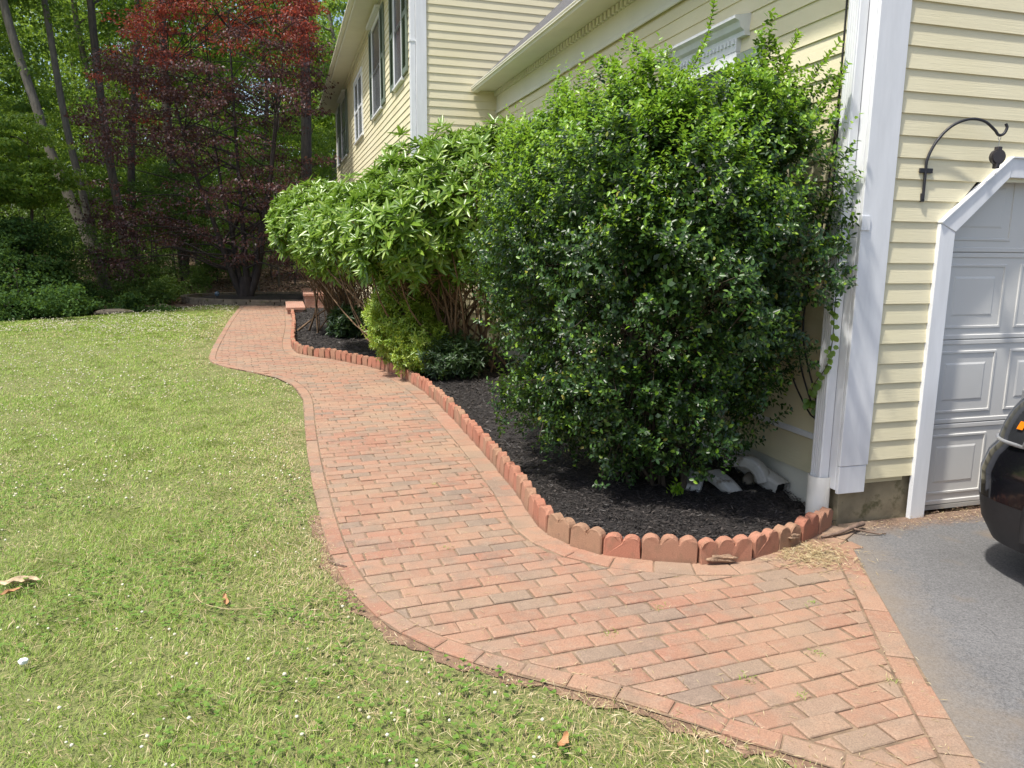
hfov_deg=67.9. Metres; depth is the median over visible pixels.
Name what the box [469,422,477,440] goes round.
edging block
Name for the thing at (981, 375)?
garage door
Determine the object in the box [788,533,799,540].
mud clump
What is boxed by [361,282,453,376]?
shrub
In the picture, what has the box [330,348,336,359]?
edging block
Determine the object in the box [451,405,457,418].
edging block
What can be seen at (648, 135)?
holly bush
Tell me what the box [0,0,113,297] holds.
woodland tree
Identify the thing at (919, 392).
house
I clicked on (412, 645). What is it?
soil strip
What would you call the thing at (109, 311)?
edge stone
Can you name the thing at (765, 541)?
edging block
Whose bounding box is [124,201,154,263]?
sapling
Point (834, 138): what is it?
cable bundle
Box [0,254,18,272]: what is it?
undergrowth bush
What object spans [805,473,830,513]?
drain pipe
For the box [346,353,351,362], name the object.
edging block
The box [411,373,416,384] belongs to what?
edging block
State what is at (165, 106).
woodland tree
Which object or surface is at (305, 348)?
edging block
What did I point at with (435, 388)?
edging block
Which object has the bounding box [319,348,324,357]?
edging block
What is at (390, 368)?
edging block
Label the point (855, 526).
stick
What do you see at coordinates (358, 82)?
window
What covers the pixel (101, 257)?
undergrowth bush
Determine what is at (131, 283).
undergrowth bush
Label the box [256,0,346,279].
woodland tree
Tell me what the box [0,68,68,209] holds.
woodland tree
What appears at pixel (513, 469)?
edging block
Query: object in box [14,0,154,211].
woodland tree
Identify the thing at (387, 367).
edging block
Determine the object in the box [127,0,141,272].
woodland tree
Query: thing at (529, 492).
edging block
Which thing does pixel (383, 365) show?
edging block
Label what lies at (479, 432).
edging block
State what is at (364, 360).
edging block
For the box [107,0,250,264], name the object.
woodland tree
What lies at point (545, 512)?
edging block
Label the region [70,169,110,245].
sapling
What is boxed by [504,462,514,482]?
edging block
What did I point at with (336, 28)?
woodland tree
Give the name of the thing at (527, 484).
edging block
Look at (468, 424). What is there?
edging block
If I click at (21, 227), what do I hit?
bush
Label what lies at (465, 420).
edging block
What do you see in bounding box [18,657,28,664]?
paper ball
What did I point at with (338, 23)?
woodland tree
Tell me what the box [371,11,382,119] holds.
window
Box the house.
[319,0,1023,525]
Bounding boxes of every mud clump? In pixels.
[705,554,738,562]
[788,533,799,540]
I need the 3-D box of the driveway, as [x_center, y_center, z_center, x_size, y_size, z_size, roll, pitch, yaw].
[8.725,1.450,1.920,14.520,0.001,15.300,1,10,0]
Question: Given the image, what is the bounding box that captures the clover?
[0,304,708,767]
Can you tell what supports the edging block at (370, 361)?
on the ground at (304, 285)
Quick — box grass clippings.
[0,423,821,767]
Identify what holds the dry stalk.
on the lawn at (318, 662)
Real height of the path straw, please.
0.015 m
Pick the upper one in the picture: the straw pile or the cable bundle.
the cable bundle
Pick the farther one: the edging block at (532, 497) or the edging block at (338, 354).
the edging block at (338, 354)
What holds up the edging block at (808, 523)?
on the ground at (304, 285)
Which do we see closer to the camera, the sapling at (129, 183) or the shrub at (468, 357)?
the shrub at (468, 357)
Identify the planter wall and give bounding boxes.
[180,292,355,305]
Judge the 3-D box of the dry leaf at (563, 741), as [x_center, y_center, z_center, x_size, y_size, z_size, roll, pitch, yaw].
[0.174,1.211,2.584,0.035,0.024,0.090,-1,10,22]
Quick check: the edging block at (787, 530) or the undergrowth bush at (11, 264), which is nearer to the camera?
the edging block at (787, 530)
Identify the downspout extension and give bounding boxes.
[727,448,789,493]
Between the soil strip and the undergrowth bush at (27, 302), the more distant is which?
the undergrowth bush at (27, 302)
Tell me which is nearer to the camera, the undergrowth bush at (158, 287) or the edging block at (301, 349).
the edging block at (301, 349)
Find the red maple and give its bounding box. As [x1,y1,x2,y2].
[63,0,340,296]
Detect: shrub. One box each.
[325,301,367,337]
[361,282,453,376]
[416,329,490,380]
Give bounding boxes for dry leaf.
[0,576,39,584]
[0,587,20,594]
[222,593,228,604]
[557,731,568,749]
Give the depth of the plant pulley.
4.43 m
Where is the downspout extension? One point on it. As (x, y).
(775, 481)
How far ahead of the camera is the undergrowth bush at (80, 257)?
22.27 m
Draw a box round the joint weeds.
[406,440,900,700]
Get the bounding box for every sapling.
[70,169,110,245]
[85,176,108,271]
[99,175,145,268]
[109,215,160,293]
[124,181,161,253]
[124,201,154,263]
[135,171,160,277]
[225,146,261,290]
[241,155,280,280]
[242,145,268,276]
[254,191,274,276]
[259,162,295,286]
[261,171,293,278]
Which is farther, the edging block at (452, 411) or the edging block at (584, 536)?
the edging block at (452, 411)
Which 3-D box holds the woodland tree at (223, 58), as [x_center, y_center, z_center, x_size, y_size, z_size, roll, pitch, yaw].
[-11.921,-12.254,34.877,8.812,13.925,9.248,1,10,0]
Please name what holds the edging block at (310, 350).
on the ground at (304, 285)
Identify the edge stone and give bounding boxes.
[93,309,134,313]
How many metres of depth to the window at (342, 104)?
23.45 m
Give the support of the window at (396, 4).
in the house
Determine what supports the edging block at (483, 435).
on the ground at (304, 285)
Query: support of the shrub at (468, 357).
on the mulch bed
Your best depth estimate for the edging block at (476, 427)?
6.56 m
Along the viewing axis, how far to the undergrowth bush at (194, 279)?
24.94 m
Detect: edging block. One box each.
[296,344,300,352]
[299,345,303,353]
[303,345,308,354]
[307,346,313,355]
[314,348,318,356]
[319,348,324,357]
[325,348,330,358]
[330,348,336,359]
[335,350,341,360]
[341,351,347,361]
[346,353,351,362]
[352,353,358,363]
[357,355,362,364]
[362,355,368,365]
[368,357,373,366]
[372,358,376,368]
[376,357,382,369]
[381,360,385,370]
[385,361,391,371]
[389,363,392,373]
[405,369,411,380]
[408,371,413,382]
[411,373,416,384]
[413,373,419,385]
[416,376,421,387]
[419,376,424,389]
[421,378,428,391]
[425,381,431,393]
[430,387,433,399]
[434,387,439,401]
[436,389,442,404]
[439,392,444,405]
[440,395,446,408]
[443,396,449,411]
[446,397,453,412]
[448,402,454,416]
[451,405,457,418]
[454,406,460,421]
[456,409,464,424]
[458,410,465,427]
[461,414,468,429]
[463,418,470,433]
[467,420,474,435]
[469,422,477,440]
[473,426,481,442]
[475,428,483,447]
[479,433,489,451]
[483,437,491,455]
[486,441,494,459]
[490,443,498,463]
[493,448,501,467]
[496,451,507,472]
[500,456,510,477]
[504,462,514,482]
[508,465,520,487]
[513,472,523,492]
[516,474,527,498]
[521,480,532,505]
[524,487,536,511]
[528,494,540,518]
[533,498,545,526]
[538,505,553,532]
[547,512,575,543]
[570,522,605,554]
[603,532,640,558]
[641,533,697,563]
[697,534,751,564]
[748,528,778,558]
[773,522,800,550]
[794,512,818,542]
[814,506,832,533]
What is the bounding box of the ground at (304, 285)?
[4,245,980,526]
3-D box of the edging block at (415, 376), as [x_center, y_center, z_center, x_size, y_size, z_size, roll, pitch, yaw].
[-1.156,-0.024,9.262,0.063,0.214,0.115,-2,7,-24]
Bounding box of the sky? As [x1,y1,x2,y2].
[0,0,346,215]
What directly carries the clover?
on the lawn at (318, 662)
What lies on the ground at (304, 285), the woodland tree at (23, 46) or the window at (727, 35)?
the woodland tree at (23, 46)
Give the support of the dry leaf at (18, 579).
on the lawn at (318, 662)
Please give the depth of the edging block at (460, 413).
7.12 m
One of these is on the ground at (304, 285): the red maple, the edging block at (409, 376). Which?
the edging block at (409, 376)
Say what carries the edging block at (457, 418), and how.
on the ground at (304, 285)
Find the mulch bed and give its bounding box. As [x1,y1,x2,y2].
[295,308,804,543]
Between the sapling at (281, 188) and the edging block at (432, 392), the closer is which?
the edging block at (432, 392)
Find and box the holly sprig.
[666,477,683,499]
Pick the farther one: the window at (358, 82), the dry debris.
the window at (358, 82)
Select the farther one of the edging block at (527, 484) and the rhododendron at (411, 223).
the rhododendron at (411, 223)
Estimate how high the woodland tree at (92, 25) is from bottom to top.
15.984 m
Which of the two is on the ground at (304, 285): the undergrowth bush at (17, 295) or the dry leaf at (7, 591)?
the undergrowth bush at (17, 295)
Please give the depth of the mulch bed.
5.11 m
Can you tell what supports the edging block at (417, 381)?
on the ground at (304, 285)
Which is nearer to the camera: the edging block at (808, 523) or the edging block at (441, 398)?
the edging block at (808, 523)
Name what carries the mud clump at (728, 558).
on the path at (679, 655)
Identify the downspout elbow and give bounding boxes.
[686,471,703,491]
[707,469,741,493]
[723,454,769,483]
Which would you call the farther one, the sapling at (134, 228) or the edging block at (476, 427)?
the sapling at (134, 228)
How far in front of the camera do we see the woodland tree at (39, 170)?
20.61 m
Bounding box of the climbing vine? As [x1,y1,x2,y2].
[803,251,843,415]
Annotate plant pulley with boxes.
[989,136,1005,173]
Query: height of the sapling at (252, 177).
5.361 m
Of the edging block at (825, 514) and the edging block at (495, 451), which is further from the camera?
the edging block at (495, 451)
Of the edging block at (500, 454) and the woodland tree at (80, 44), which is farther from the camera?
the woodland tree at (80, 44)
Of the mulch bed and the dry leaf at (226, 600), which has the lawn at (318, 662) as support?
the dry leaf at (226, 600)
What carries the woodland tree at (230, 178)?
on the ground at (304, 285)
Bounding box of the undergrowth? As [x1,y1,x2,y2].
[1,204,293,267]
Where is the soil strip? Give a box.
[307,515,828,767]
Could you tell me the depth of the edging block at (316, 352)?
11.55 m
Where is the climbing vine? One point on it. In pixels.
(808, 403)
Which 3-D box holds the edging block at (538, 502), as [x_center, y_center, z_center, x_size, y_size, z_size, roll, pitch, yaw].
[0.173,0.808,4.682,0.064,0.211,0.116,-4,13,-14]
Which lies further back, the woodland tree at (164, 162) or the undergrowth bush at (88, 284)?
the woodland tree at (164, 162)
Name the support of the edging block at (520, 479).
on the ground at (304, 285)
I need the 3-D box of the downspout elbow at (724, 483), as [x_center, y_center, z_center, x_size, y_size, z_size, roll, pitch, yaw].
[1.448,0.687,5.197,0.115,0.098,0.248,-5,25,-28]
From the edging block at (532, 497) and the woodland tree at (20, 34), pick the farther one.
the woodland tree at (20, 34)
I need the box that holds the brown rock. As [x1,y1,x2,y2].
[742,472,754,484]
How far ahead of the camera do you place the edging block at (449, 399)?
7.73 m
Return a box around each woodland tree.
[0,0,97,136]
[0,0,97,138]
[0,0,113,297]
[0,15,47,88]
[0,56,72,230]
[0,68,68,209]
[0,70,130,256]
[0,110,91,271]
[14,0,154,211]
[15,0,199,271]
[16,0,99,288]
[24,0,172,243]
[33,64,175,252]
[47,0,153,292]
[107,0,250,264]
[118,108,235,259]
[119,161,269,280]
[126,0,292,245]
[126,16,256,222]
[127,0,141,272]
[141,0,278,279]
[147,0,337,264]
[173,129,292,258]
[239,0,347,180]
[240,0,347,175]
[245,103,336,194]
[253,14,341,159]
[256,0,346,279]
[325,0,347,39]
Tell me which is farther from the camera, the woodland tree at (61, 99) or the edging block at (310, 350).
the woodland tree at (61, 99)
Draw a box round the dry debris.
[849,504,984,535]
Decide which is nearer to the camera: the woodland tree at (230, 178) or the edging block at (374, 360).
the edging block at (374, 360)
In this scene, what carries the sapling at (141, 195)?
on the ground at (304, 285)
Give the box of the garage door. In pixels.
[924,182,1023,509]
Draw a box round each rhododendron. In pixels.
[262,174,373,332]
[287,113,521,377]
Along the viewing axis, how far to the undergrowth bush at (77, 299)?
18.00 m
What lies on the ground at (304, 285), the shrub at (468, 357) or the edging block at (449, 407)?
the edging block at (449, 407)
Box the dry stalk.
[193,593,260,609]
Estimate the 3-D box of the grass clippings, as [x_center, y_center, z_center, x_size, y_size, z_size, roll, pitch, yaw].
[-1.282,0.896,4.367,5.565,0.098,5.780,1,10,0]
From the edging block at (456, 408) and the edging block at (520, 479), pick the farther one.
the edging block at (456, 408)
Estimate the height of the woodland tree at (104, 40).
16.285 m
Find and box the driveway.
[838,509,1023,767]
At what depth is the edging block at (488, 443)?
6.07 m
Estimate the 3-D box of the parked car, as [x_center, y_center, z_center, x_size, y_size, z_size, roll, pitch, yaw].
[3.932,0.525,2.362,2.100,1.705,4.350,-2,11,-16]
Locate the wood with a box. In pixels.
[0,0,345,253]
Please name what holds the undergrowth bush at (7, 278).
on the lawn at (318, 662)
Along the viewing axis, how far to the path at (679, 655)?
3.69 m
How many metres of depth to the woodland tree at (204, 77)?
42.02 m
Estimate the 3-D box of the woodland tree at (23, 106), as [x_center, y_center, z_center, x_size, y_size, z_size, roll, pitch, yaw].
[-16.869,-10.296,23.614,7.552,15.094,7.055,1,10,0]
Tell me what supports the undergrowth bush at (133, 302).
on the ground at (304, 285)
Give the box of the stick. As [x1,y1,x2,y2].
[821,521,885,537]
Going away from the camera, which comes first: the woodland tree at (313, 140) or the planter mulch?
the planter mulch
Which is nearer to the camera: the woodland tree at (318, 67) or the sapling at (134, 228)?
the sapling at (134, 228)
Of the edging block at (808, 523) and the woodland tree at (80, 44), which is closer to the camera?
the edging block at (808, 523)
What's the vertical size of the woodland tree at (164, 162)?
6.670 m
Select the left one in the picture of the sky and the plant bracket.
the sky
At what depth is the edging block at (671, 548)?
4.11 m
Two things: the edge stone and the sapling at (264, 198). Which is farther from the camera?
the sapling at (264, 198)
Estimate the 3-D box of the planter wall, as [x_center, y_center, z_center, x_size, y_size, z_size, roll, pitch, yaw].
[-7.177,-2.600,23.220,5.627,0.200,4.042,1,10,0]
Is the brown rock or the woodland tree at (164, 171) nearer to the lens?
the brown rock
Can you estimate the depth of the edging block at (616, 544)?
4.17 m
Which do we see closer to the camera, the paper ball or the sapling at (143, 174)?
the paper ball
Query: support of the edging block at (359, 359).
on the ground at (304, 285)
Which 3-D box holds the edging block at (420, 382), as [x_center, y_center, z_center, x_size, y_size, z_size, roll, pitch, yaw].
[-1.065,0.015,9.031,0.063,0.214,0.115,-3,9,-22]
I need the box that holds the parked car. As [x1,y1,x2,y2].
[979,389,1023,553]
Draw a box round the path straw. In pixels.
[300,387,983,767]
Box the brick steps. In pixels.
[286,288,323,313]
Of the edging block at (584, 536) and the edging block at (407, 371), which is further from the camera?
the edging block at (407, 371)
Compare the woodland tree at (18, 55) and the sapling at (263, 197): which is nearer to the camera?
the woodland tree at (18, 55)
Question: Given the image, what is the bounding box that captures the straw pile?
[760,537,890,575]
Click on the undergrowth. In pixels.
(59, 212)
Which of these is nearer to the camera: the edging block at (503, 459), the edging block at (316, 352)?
the edging block at (503, 459)
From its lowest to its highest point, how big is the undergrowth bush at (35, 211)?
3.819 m
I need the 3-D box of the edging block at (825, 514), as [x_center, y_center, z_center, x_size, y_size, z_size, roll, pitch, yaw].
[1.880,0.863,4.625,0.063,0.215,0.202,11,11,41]
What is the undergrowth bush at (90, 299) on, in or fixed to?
on the lawn at (318, 662)
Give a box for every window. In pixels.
[336,107,339,168]
[340,93,347,161]
[353,66,363,144]
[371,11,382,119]
[392,0,403,91]
[656,13,751,265]
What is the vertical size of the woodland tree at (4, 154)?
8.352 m
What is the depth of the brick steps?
20.57 m
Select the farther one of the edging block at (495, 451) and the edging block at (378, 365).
the edging block at (378, 365)
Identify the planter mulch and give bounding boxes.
[199,294,336,304]
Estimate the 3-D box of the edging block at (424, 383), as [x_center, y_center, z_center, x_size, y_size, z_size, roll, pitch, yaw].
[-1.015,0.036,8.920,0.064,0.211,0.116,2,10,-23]
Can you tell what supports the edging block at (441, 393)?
on the ground at (304, 285)
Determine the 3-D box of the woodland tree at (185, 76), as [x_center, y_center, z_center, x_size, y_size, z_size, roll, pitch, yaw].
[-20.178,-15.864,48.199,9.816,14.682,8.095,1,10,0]
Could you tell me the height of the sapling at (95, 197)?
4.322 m
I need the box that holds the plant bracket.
[919,117,1008,201]
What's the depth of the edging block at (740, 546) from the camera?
4.11 m
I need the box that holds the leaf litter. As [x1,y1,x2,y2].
[79,257,320,303]
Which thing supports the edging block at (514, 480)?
on the ground at (304, 285)
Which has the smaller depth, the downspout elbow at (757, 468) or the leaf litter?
the downspout elbow at (757, 468)
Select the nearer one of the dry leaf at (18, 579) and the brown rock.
the dry leaf at (18, 579)
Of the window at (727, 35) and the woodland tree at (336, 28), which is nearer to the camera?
the window at (727, 35)
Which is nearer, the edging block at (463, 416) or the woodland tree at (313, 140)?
the edging block at (463, 416)
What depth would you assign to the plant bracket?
4.42 m
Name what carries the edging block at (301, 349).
on the ground at (304, 285)
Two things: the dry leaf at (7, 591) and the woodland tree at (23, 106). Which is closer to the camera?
the dry leaf at (7, 591)
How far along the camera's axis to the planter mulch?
22.52 m
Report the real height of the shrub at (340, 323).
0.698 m
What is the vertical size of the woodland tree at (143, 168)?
7.885 m
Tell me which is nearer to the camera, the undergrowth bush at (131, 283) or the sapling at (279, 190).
the undergrowth bush at (131, 283)
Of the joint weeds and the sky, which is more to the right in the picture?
the joint weeds
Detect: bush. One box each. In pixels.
[0,185,108,288]
[0,214,85,294]
[0,235,72,312]
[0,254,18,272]
[0,283,85,321]
[0,284,44,314]
[6,195,157,293]
[30,279,106,316]
[34,272,121,304]
[40,296,102,311]
[67,225,154,281]
[99,260,165,302]
[99,290,180,311]
[115,277,184,305]
[119,248,192,288]
[154,264,216,296]
[184,252,242,283]
[457,0,863,489]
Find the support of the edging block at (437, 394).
on the ground at (304, 285)
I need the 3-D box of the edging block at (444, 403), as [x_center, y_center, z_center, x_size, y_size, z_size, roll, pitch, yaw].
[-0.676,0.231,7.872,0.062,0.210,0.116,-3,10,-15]
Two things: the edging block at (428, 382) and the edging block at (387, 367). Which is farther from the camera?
the edging block at (387, 367)
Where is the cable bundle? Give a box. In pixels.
[787,0,847,418]
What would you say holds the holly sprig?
on the mulch bed
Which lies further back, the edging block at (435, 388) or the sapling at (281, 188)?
the sapling at (281, 188)
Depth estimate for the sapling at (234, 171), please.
26.84 m
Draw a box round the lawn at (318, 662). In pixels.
[0,306,792,767]
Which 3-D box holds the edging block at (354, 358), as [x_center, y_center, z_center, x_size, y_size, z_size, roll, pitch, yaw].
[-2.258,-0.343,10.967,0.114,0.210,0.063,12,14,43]
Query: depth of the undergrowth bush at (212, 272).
28.75 m
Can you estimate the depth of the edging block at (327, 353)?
11.39 m
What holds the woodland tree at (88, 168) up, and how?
on the ground at (304, 285)
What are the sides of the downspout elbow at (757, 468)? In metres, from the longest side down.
0.296 x 0.193 x 0.110 m
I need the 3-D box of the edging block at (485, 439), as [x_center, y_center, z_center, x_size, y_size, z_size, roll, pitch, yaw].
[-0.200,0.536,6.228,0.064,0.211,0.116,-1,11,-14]
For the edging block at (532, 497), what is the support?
on the ground at (304, 285)
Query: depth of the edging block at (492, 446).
5.96 m
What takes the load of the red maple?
on the planter mulch
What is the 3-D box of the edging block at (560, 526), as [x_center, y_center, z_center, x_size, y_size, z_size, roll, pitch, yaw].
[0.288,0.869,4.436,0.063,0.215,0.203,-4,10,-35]
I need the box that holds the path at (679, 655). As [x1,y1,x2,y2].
[209,305,980,767]
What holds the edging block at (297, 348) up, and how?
on the ground at (304, 285)
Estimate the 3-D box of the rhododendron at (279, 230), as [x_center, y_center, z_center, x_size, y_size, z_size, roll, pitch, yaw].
[-3.342,-2.383,14.161,2.639,2.923,3.476,1,10,0]
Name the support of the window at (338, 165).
in the house
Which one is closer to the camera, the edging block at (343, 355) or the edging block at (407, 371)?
the edging block at (407, 371)
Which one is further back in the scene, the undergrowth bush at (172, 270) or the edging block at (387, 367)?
the undergrowth bush at (172, 270)
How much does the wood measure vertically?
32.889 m

